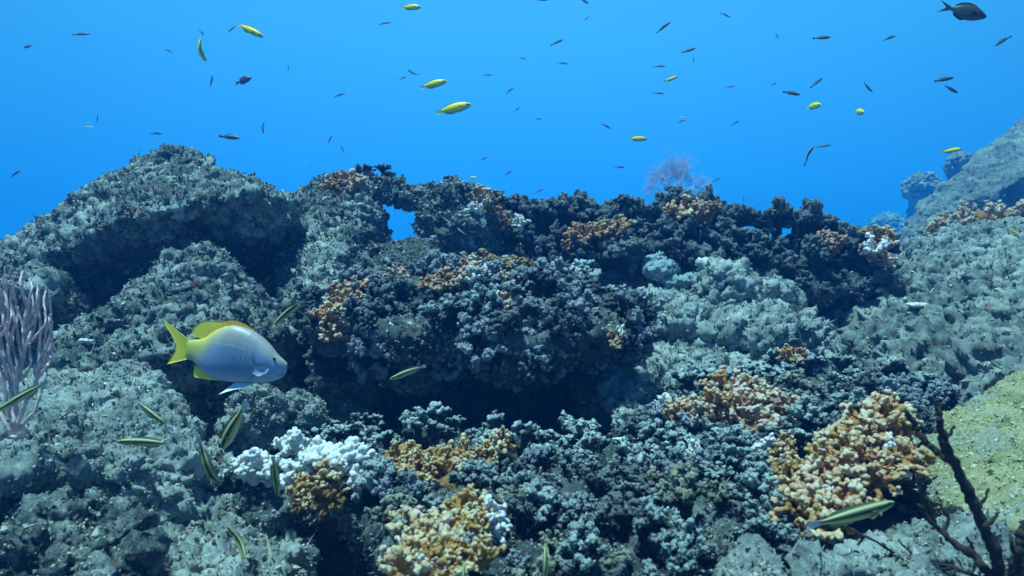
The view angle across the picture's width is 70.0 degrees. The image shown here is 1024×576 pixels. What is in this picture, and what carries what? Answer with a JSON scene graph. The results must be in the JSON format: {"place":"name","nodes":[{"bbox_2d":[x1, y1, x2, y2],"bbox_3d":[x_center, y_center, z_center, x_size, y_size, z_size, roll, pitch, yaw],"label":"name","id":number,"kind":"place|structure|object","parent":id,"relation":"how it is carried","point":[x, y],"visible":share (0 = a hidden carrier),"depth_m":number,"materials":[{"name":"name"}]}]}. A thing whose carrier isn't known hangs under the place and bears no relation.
{"place":"outdoors","nodes":[
{"label":"outdoors","id":0,"kind":"place"},
{"bbox_2d":[0,380,47,410],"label":"striped wrasse","id":1,"kind":"object","parent":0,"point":[26,394],"visible":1,"depth_m":1.05,"materials":[{"name":"green"}]},
{"bbox_2d":[116,437,171,447],"bbox_3d":[-0.602,0.253,1.200,0.097,0.018,0.018,1,0,5],"label":"striped wrasse","id":2,"kind":"object","parent":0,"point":[148,442],"visible":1,"depth_m":1.20,"materials":[{"name":"green"}]},
{"bbox_2d":[135,399,164,423],"bbox_3d":[-0.621,0.211,1.250,0.071,0.014,0.013,33,7,10],"label":"striped wrasse","id":3,"kind":"object","parent":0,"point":[150,412],"visible":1,"depth_m":1.25,"materials":[{"name":"green"}]},
{"bbox_2d":[197,34,206,61],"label":"yellow wrasse","id":4,"kind":"object","parent":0,"point":[201,54],"visible":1,"depth_m":2.89,"materials":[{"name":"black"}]},
{"bbox_2d":[195,438,221,485],"bbox_3d":[-0.479,0.279,1.152,0.018,0.094,0.022,-16,20,2],"label":"striped wrasse","id":5,"kind":"object","parent":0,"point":[208,466],"visible":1,"depth_m":1.15,"materials":[{"name":"green"}]},
{"bbox_2d":[163,319,287,393],"bbox_3d":[-0.609,0.140,1.525,0.292,0.153,0.070,8,1,6],"label":"wrasse fish","id":6,"kind":"object","parent":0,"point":[240,354],"visible":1,"depth_m":1.50},
{"bbox_2d":[219,135,239,139],"bbox_3d":[-1.107,-0.593,2.868,0.087,0.019,0.012,7,1,9],"label":"fish","id":7,"kind":"object","parent":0,"point":[232,137],"visible":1,"depth_m":2.86},
{"bbox_2d":[221,400,249,449],"bbox_3d":[-0.438,0.218,1.149,0.023,0.095,0.020,29,15,-5],"label":"striped wrasse","id":8,"kind":"object","parent":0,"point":[233,425],"visible":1,"depth_m":1.15,"materials":[{"name":"green"}]},
{"bbox_2d":[226,525,248,565],"bbox_3d":[-0.390,0.367,1.047,0.013,0.066,0.016,-36,-15,5],"label":"striped wrasse","id":9,"kind":"object","parent":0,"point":[237,537],"visible":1,"depth_m":1.05,"materials":[{"name":"green"}]},
{"bbox_2d":[235,76,251,84],"bbox_3d":[-1.695,-1.304,4.601,0.123,0.051,0.025,-18,-2,5],"label":"chromis fish","id":10,"kind":"object","parent":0,"point":[243,80],"visible":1,"depth_m":4.59},
{"bbox_2d":[238,22,263,37],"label":"yellow wrasse","id":11,"kind":"object","parent":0,"point":[251,30],"visible":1,"depth_m":2.79,"materials":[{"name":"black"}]},
{"bbox_2d":[270,456,279,496],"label":"striped wrasse","id":12,"kind":"object","parent":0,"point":[274,474],"visible":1,"depth_m":1.12,"materials":[{"name":"green"}]},
{"bbox_2d":[274,303,299,324],"bbox_3d":[-0.486,0.053,1.589,0.094,0.021,0.044,-36,14,20],"label":"striped wrasse","id":13,"kind":"object","parent":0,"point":[289,310],"visible":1,"depth_m":1.60,"materials":[{"name":"green"}]},
{"bbox_2d":[389,364,425,379],"bbox_3d":[-0.242,0.196,1.700,0.094,0.018,0.017,-22,-2,5],"label":"striped wrasse","id":14,"kind":"object","parent":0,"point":[407,371],"visible":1,"depth_m":1.70,"materials":[{"name":"green"}]},
{"bbox_2d":[401,4,420,9],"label":"yellow wrasse","id":15,"kind":"object","parent":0,"point":[411,6],"visible":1,"depth_m":3.40,"materials":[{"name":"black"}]},
{"bbox_2d":[420,79,446,88],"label":"yellow wrasse","id":16,"kind":"object","parent":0,"point":[432,84],"visible":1,"depth_m":3.19,"materials":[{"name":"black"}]},
{"bbox_2d":[436,102,470,114],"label":"yellow wrasse","id":17,"kind":"object","parent":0,"point":[453,108],"visible":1,"depth_m":2.60,"materials":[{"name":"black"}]},
{"bbox_2d":[462,561,466,575],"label":"striped wrasse","id":18,"kind":"object","parent":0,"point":[464,570],"visible":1,"depth_m":0.92,"materials":[{"name":"green"}]},
{"bbox_2d":[0,0,1023,240],"label":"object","id":19,"kind":"structure","parent":0,"point":[122,73],"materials":[{"name":"blue liquid"}]},
{"bbox_2d":[542,543,549,575],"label":"striped wrasse","id":20,"kind":"object","parent":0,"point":[545,564],"visible":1,"depth_m":0.95,"materials":[{"name":"green"}]},
{"bbox_2d":[272,432,930,575],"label":"sea floor","id":21,"kind":"structure","parent":0,"point":[334,563],"depth_m":1.60,"materials":[{"name":"grey stone"}]},
{"bbox_2d":[0,258,97,369],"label":"boulder","id":22,"kind":"object","parent":21,"relation":"on","point":[70,302],"visible":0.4,"depth_m":2.23,"materials":[{"name":"grey stone"}]},
{"bbox_2d":[0,482,174,575],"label":"boulder","id":23,"kind":"object","parent":21,"relation":"on","point":[65,530],"visible":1,"depth_m":1.02,"materials":[{"name":"grey stone"}]},
{"bbox_2d":[0,359,210,525],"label":"boulder","id":24,"kind":"object","parent":21,"relation":"on","point":[78,425],"visible":0.62,"depth_m":1.35,"materials":[{"name":"grey stone"}]},
{"bbox_2d":[0,269,53,441],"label":"gorgonian","id":25,"kind":"object","parent":24,"relation":"on","point":[28,321],"visible":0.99,"depth_m":1.17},
{"bbox_2d":[0,143,308,308],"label":"boulder","id":26,"kind":"object","parent":21,"relation":"on","point":[104,238],"visible":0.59,"depth_m":2.60,"materials":[{"name":"grey stone"}]},
{"bbox_2d":[40,240,309,445],"bbox_3d":[-1.135,0.245,2.427,0.894,0.797,1.194,0,0,0],"label":"boulder","id":27,"kind":"object","parent":21,"relation":"on","point":[187,289],"visible":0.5,"depth_m":2.08,"materials":[{"name":"grey stone"}]},
{"bbox_2d":[78,338,94,342],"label":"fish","id":28,"kind":"object","parent":27,"relation":"on","point":[84,340],"visible":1,"depth_m":1.93},
{"bbox_2d":[271,168,394,313],"bbox_3d":[-0.761,-0.180,3.037,0.537,0.678,1.120,0,0,0],"label":"boulder","id":29,"kind":"object","parent":27,"relation":"on","point":[346,230],"visible":0.65,"depth_m":2.80,"materials":[{"name":"grey stone"}]},
{"bbox_2d":[318,168,366,196],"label":"coral colony","id":30,"kind":"object","parent":29,"relation":"on","point":[350,179],"visible":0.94,"depth_m":3.00,"materials":[{"name":"stone"}]},
{"bbox_2d":[158,435,322,575],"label":"rock","id":31,"kind":"object","parent":21,"relation":"on","point":[205,545],"visible":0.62,"depth_m":1.22,"materials":[{"name":"grey stone"}]},
{"bbox_2d":[214,383,288,452],"bbox_3d":[-0.604,0.315,1.709,0.158,0.189,0.178,0,0,0],"label":"stone","id":32,"kind":"object","parent":31,"relation":"on","point":[265,419],"visible":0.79,"depth_m":1.67,"materials":[{"name":"grey stone"}]},
{"bbox_2d":[292,236,512,359],"bbox_3d":[-0.394,0.066,2.695,0.946,0.629,0.856,0,0,0],"label":"boulder","id":33,"kind":"object","parent":21,"relation":"on","point":[410,249],"visible":0.12,"depth_m":2.85,"materials":[{"name":"grey stone"}]},
{"bbox_2d":[353,163,515,256],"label":"coral arch","id":34,"kind":"structure","parent":33,"relation":"on","point":[444,219],"depth_m":3.01,"materials":[{"name":"grey stone"}]},
{"bbox_2d":[464,201,483,213],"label":"coral colony","id":35,"kind":"object","parent":34,"relation":"on","point":[471,206],"visible":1,"depth_m":2.93,"materials":[{"name":"white stone"}]},
{"bbox_2d":[466,183,500,210],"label":"coral colony","id":36,"kind":"object","parent":34,"relation":"on","point":[483,197],"visible":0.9,"depth_m":2.99,"materials":[{"name":"beige stone"}]},
{"bbox_2d":[489,202,514,231],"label":"coral colony","id":37,"kind":"object","parent":34,"relation":"on","point":[504,214],"visible":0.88,"depth_m":3.01,"materials":[{"name":"stone"}]},
{"bbox_2d":[289,249,667,446],"bbox_3d":[-0.243,0.346,2.508,1.513,0.952,1.310,0,0,0],"label":"dead coral ledge","id":38,"kind":"object","parent":21,"relation":"on","point":[478,352],"visible":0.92,"depth_m":2.12,"materials":[{"name":"grey stone"}]},
{"bbox_2d":[307,275,368,342],"bbox_3d":[-0.501,0.057,2.152,0.138,0.194,0.289,0,0,8],"label":"coral colony","id":39,"kind":"object","parent":38,"relation":"on","point":[331,326],"visible":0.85,"depth_m":2.08,"materials":[{"name":"beige stone"}]},
{"bbox_2d":[378,264,410,283],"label":"coral colony","id":40,"kind":"object","parent":38,"relation":"on","point":[393,271],"visible":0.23,"depth_m":2.33,"materials":[{"name":"white stone"}]},
{"bbox_2d":[416,265,479,296],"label":"coral colony","id":41,"kind":"object","parent":38,"relation":"on","point":[435,282],"visible":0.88,"depth_m":2.22,"materials":[{"name":"stone"}]},
{"bbox_2d":[456,248,498,266],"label":"coral colony","id":42,"kind":"object","parent":38,"relation":"on","point":[475,257],"visible":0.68,"depth_m":2.50,"materials":[{"name":"grey stone"}]},
{"bbox_2d":[445,257,519,291],"bbox_3d":[-0.077,-0.039,2.244,0.197,0.115,0.196,0,0,43],"label":"coral colony","id":43,"kind":"object","parent":38,"relation":"on","point":[471,282],"visible":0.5,"depth_m":2.22,"materials":[{"name":"white stone"}]},
{"bbox_2d":[494,290,526,319],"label":"coral colony","id":44,"kind":"object","parent":38,"relation":"on","point":[507,303],"visible":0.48,"depth_m":2.02,"materials":[{"name":"beige stone"}]},
{"bbox_2d":[502,254,535,270],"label":"coral colony","id":45,"kind":"object","parent":38,"relation":"on","point":[515,262],"visible":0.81,"depth_m":2.44,"materials":[{"name":"beige stone"}]},
{"bbox_2d":[607,324,633,349],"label":"coral colony","id":46,"kind":"object","parent":38,"relation":"on","point":[614,343],"visible":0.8,"depth_m":2.04,"materials":[{"name":"beige stone"}]},
{"bbox_2d":[211,401,865,575],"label":"dead coral thicket","id":47,"kind":"object","parent":21,"relation":"on","point":[589,503],"visible":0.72,"depth_m":1.28,"materials":[{"name":"grey stone"}]},
{"bbox_2d":[229,427,377,493],"bbox_3d":[-0.392,0.330,1.391,0.315,0.114,0.147,0,0,28],"label":"coral colony","id":48,"kind":"object","parent":47,"relation":"on","point":[251,466],"visible":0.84,"depth_m":1.36,"materials":[{"name":"white stone"}]},
{"bbox_2d":[284,388,332,436],"bbox_3d":[-0.525,0.325,1.828,0.138,0.153,0.162,0,0,28],"label":"stone","id":49,"kind":"object","parent":47,"relation":"on","point":[307,411],"visible":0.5,"depth_m":1.78,"materials":[{"name":"grey stone"}]},
{"bbox_2d":[285,456,350,521],"bbox_3d":[-0.345,0.354,1.308,0.115,0.099,0.112,0,0,0],"label":"coral colony","id":50,"kind":"object","parent":47,"relation":"on","point":[320,488],"visible":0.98,"depth_m":1.28,"materials":[{"name":"beige stone"}]},
{"bbox_2d":[377,483,512,575],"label":"coral colony","id":51,"kind":"object","parent":47,"relation":"on","point":[436,547],"visible":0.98,"depth_m":1.00,"materials":[{"name":"beige stone"}]},
{"bbox_2d":[383,425,516,490],"bbox_3d":[-0.142,0.345,1.460,0.304,0.122,0.176,0,0,0],"label":"coral colony","id":52,"kind":"object","parent":47,"relation":"on","point":[431,464],"visible":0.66,"depth_m":1.47,"materials":[{"name":"beige"}]},
{"bbox_2d":[612,437,628,440],"bbox_3d":[0.244,0.341,1.650,0.034,0.011,0.026,0,0,28],"label":"shell fragment","id":53,"kind":"object","parent":47,"relation":"on","point":[617,439],"visible":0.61,"depth_m":1.65,"materials":[{"name":"white"}]},
{"bbox_2d":[686,438,700,453],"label":"coral colony","id":54,"kind":"object","parent":47,"relation":"on","point":[691,448],"visible":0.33,"depth_m":1.53,"materials":[{"name":"white stone"}]},
{"bbox_2d":[743,389,936,543],"bbox_3d":[0.567,0.295,1.297,0.436,0.209,0.260,0,0,-32],"label":"coral colony","id":55,"kind":"object","parent":47,"relation":"on","point":[848,461],"visible":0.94,"depth_m":1.25,"materials":[{"name":"beige stone"}]},
{"bbox_2d":[494,183,902,315],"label":"dead coral ridge","id":56,"kind":"structure","parent":21,"relation":"on","point":[844,277],"depth_m":3.10,"materials":[{"name":"grey stone"}]},
{"bbox_2d":[510,213,531,229],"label":"coral colony","id":57,"kind":"object","parent":56,"relation":"on","point":[521,219],"visible":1,"depth_m":2.97,"materials":[{"name":"white stone"}]},
{"bbox_2d":[561,214,636,252],"bbox_3d":[0.356,-0.223,2.997,0.314,0.158,0.170,0,0,0],"label":"coral colony","id":58,"kind":"object","parent":56,"relation":"on","point":[601,230],"visible":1,"depth_m":2.97,"materials":[{"name":"stone"}]},
{"bbox_2d":[662,194,722,227],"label":"coral colony","id":59,"kind":"object","parent":56,"relation":"on","point":[701,210],"visible":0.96,"depth_m":3.08,"materials":[{"name":"beige stone"}]},
{"bbox_2d":[810,229,848,253],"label":"coral colony","id":60,"kind":"object","parent":56,"relation":"on","point":[827,238],"visible":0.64,"depth_m":3.06,"materials":[{"name":"stone"}]},
{"bbox_2d":[858,224,896,242],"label":"coral colony","id":61,"kind":"object","parent":56,"relation":"on","point":[885,230],"visible":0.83,"depth_m":3.09,"materials":[{"name":"beige"}]},
{"bbox_2d":[596,256,844,436],"bbox_3d":[0.731,0.224,2.624,0.776,0.699,1.583,0,0,45],"label":"boulder","id":62,"kind":"object","parent":21,"relation":"on","point":[731,314],"visible":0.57,"depth_m":2.37,"materials":[{"name":"grey stone"}]},
{"bbox_2d":[641,250,697,288],"bbox_3d":[0.628,-0.071,2.913,0.234,0.166,0.165,0,0,33],"label":"plate coral","id":63,"kind":"object","parent":62,"relation":"on","point":[662,269],"visible":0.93,"depth_m":2.88},
{"bbox_2d":[714,534,791,575],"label":"rock","id":64,"kind":"object","parent":21,"relation":"on","point":[751,555],"visible":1,"depth_m":1.02,"materials":[{"name":"grey stone"}]},
{"bbox_2d":[607,347,980,516],"bbox_3d":[0.749,0.435,1.923,0.963,0.516,0.790,0,0,-44],"label":"dead coral mound","id":65,"kind":"object","parent":21,"relation":"on","point":[822,394],"visible":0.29,"depth_m":1.90,"materials":[{"name":"grey stone"}]},
{"bbox_2d":[654,392,676,407],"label":"coral colony","id":66,"kind":"object","parent":65,"relation":"on","point":[666,395],"visible":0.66,"depth_m":1.92,"materials":[{"name":"white"}]},
{"bbox_2d":[663,365,815,433],"bbox_3d":[0.581,0.287,1.833,0.332,0.167,0.284,0,0,-45],"label":"coral colony","id":67,"kind":"object","parent":65,"relation":"on","point":[746,398],"visible":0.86,"depth_m":1.82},
{"bbox_2d":[775,343,807,364],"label":"coral colony","id":68,"kind":"object","parent":65,"relation":"on","point":[787,349],"visible":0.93,"depth_m":2.12,"materials":[{"name":"white stone"}]},
{"bbox_2d":[783,508,1014,575],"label":"rock","id":69,"kind":"object","parent":21,"relation":"on","point":[926,543],"visible":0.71,"depth_m":1.01,"materials":[{"name":"grey stone"}]},
{"bbox_2d":[848,403,1023,575],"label":"gorgonian","id":70,"kind":"object","parent":69,"relation":"on","point":[993,547],"visible":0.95,"depth_m":0.92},
{"bbox_2d":[817,215,1023,405],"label":"boulder","id":71,"kind":"object","parent":21,"relation":"on","point":[964,328],"visible":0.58,"depth_m":2.68,"materials":[{"name":"grey stone"}]},
{"bbox_2d":[858,232,899,267],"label":"coral colony","id":72,"kind":"object","parent":71,"relation":"on","point":[872,250],"visible":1,"depth_m":2.96,"materials":[{"name":"white stone"}]},
{"bbox_2d":[875,288,889,293],"bbox_3d":[1.572,0.012,3.140,0.084,0.028,0.050,0,0,-15],"label":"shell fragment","id":73,"kind":"object","parent":71,"relation":"on","point":[879,290],"visible":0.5,"depth_m":3.12,"materials":[{"name":"grey"}]},
{"bbox_2d":[905,302,926,307],"bbox_3d":[1.542,0.066,2.780,0.082,0.025,0.051,0,0,0],"label":"shell fragment","id":74,"kind":"object","parent":71,"relation":"on","point":[916,305],"visible":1,"depth_m":2.77,"materials":[{"name":"white"}]},
{"bbox_2d":[925,199,1023,235],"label":"coral colony","id":75,"kind":"object","parent":71,"relation":"on","point":[993,211],"visible":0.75,"depth_m":4.18,"materials":[{"name":"beige stone"}]},
{"bbox_2d":[912,368,1023,536],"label":"boulder","id":76,"kind":"object","parent":21,"relation":"on","point":[986,440],"visible":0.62,"depth_m":1.34,"materials":[{"name":"stone"}]},
{"bbox_2d":[628,136,646,141],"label":"yellow wrasse","id":77,"kind":"object","parent":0,"point":[638,138],"visible":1,"depth_m":3.80,"materials":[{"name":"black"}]},
{"bbox_2d":[656,21,670,32],"bbox_3d":[0.731,-1.259,3.531,0.085,0.014,0.009,-38,-9,11],"label":"fish","id":78,"kind":"object","parent":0,"point":[664,26],"visible":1,"depth_m":3.53},
{"bbox_2d":[664,76,677,82],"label":"yellow wrasse","id":79,"kind":"object","parent":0,"point":[671,78],"visible":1,"depth_m":4.00,"materials":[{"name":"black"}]},
{"bbox_2d":[681,48,694,52],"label":"fish","id":80,"kind":"object","parent":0,"point":[689,50],"visible":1,"depth_m":4.62},
{"bbox_2d":[783,91,799,95],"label":"fish","id":81,"kind":"object","parent":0,"point":[793,93],"visible":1,"depth_m":3.53},
{"bbox_2d":[804,146,813,165],"bbox_3d":[1.077,-0.481,2.662,0.015,0.087,0.014,33,-7,-35],"label":"fish","id":82,"kind":"object","parent":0,"point":[809,152],"visible":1,"depth_m":2.66},
{"bbox_2d":[807,102,820,109],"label":"yellow wrasse","id":83,"kind":"object","parent":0,"point":[814,105],"visible":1,"depth_m":3.58,"materials":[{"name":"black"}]},
{"bbox_2d":[810,78,821,87],"bbox_3d":[1.613,-1.088,3.874,0.094,0.015,0.010,-39,9,-11],"label":"fish","id":84,"kind":"object","parent":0,"point":[817,81],"visible":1,"depth_m":3.87},
{"bbox_2d":[813,36,829,38],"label":"fish","id":85,"kind":"object","parent":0,"point":[822,37],"visible":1,"depth_m":4.00},
{"bbox_2d":[806,500,894,528],"bbox_3d":[0.466,0.309,0.999,0.132,0.025,0.024,-13,2,-8],"label":"striped wrasse","id":86,"kind":"object","parent":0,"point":[849,515],"visible":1,"depth_m":1.00,"materials":[{"name":"green"}]},
{"bbox_2d":[855,108,864,114],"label":"yellow wrasse","id":87,"kind":"object","parent":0,"point":[860,111],"visible":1,"depth_m":3.58,"materials":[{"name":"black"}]},
{"bbox_2d":[867,211,904,233],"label":"boulder","id":88,"kind":"object","parent":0,"point":[894,220],"visible":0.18,"depth_m":41.63,"materials":[{"name":"stone"}]},
{"bbox_2d":[934,77,953,81],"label":"fish","id":89,"kind":"object","parent":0,"point":[944,79],"visible":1,"depth_m":3.34},
{"bbox_2d":[940,147,961,153],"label":"yellow wrasse","id":90,"kind":"object","parent":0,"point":[951,150],"visible":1,"depth_m":3.40,"materials":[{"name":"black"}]},
{"bbox_2d":[945,85,957,92],"bbox_3d":[2.312,-1.046,3.851,0.093,0.020,0.012,19,-6,-16],"label":"fish","id":91,"kind":"object","parent":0,"point":[951,89],"visible":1,"depth_m":3.85},
{"bbox_2d":[897,117,1023,242],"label":"cliff","id":92,"kind":"structure","parent":0,"point":[993,171],"depth_m":8.49,"materials":[{"name":"stone"}]},
{"bbox_2d":[900,171,941,220],"bbox_3d":[21.480,-3.931,37.741,2.836,4.167,2.806,0,0,0],"label":"boulder","id":93,"kind":"object","parent":92,"relation":"on","point":[917,186],"visible":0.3,"depth_m":36.93,"materials":[{"name":"stone"}]},
{"bbox_2d":[942,151,972,179],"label":"boulder","id":94,"kind":"object","parent":92,"relation":"on","point":[955,162],"visible":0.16,"depth_m":43.44,"materials":[{"name":"stone"}]},
{"bbox_2d":[938,0,985,20],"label":"chromis fish","id":95,"kind":"object","parent":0,"point":[967,11],"visible":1,"depth_m":1.90},
{"bbox_2d":[994,36,1011,45],"bbox_3d":[2.114,-1.065,3.153,0.089,0.015,0.009,-30,1,-2],"label":"fish","id":96,"kind":"object","parent":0,"point":[1001,41],"visible":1,"depth_m":3.15},
{"bbox_2d":[1008,227,1019,237],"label":"yellow wrasse","id":97,"kind":"object","parent":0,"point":[1014,232],"visible":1,"depth_m":3.00,"materials":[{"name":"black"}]},
{"bbox_3d":[4.619,-0.271,20.407,3.502,3.908,2.909,0,0,0],"label":"boulder","id":98,"kind":"object","parent":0,"visible":0},
{"bbox_2d":[640,148,715,203],"bbox_3d":[4.558,-3.036,20.000,2.165,1.812,0.240,0,0,0],"label":"sea fan","id":99,"kind":"object","parent":98,"relation":"on","point":[673,174],"visible":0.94,"depth_m":19.99}
]}

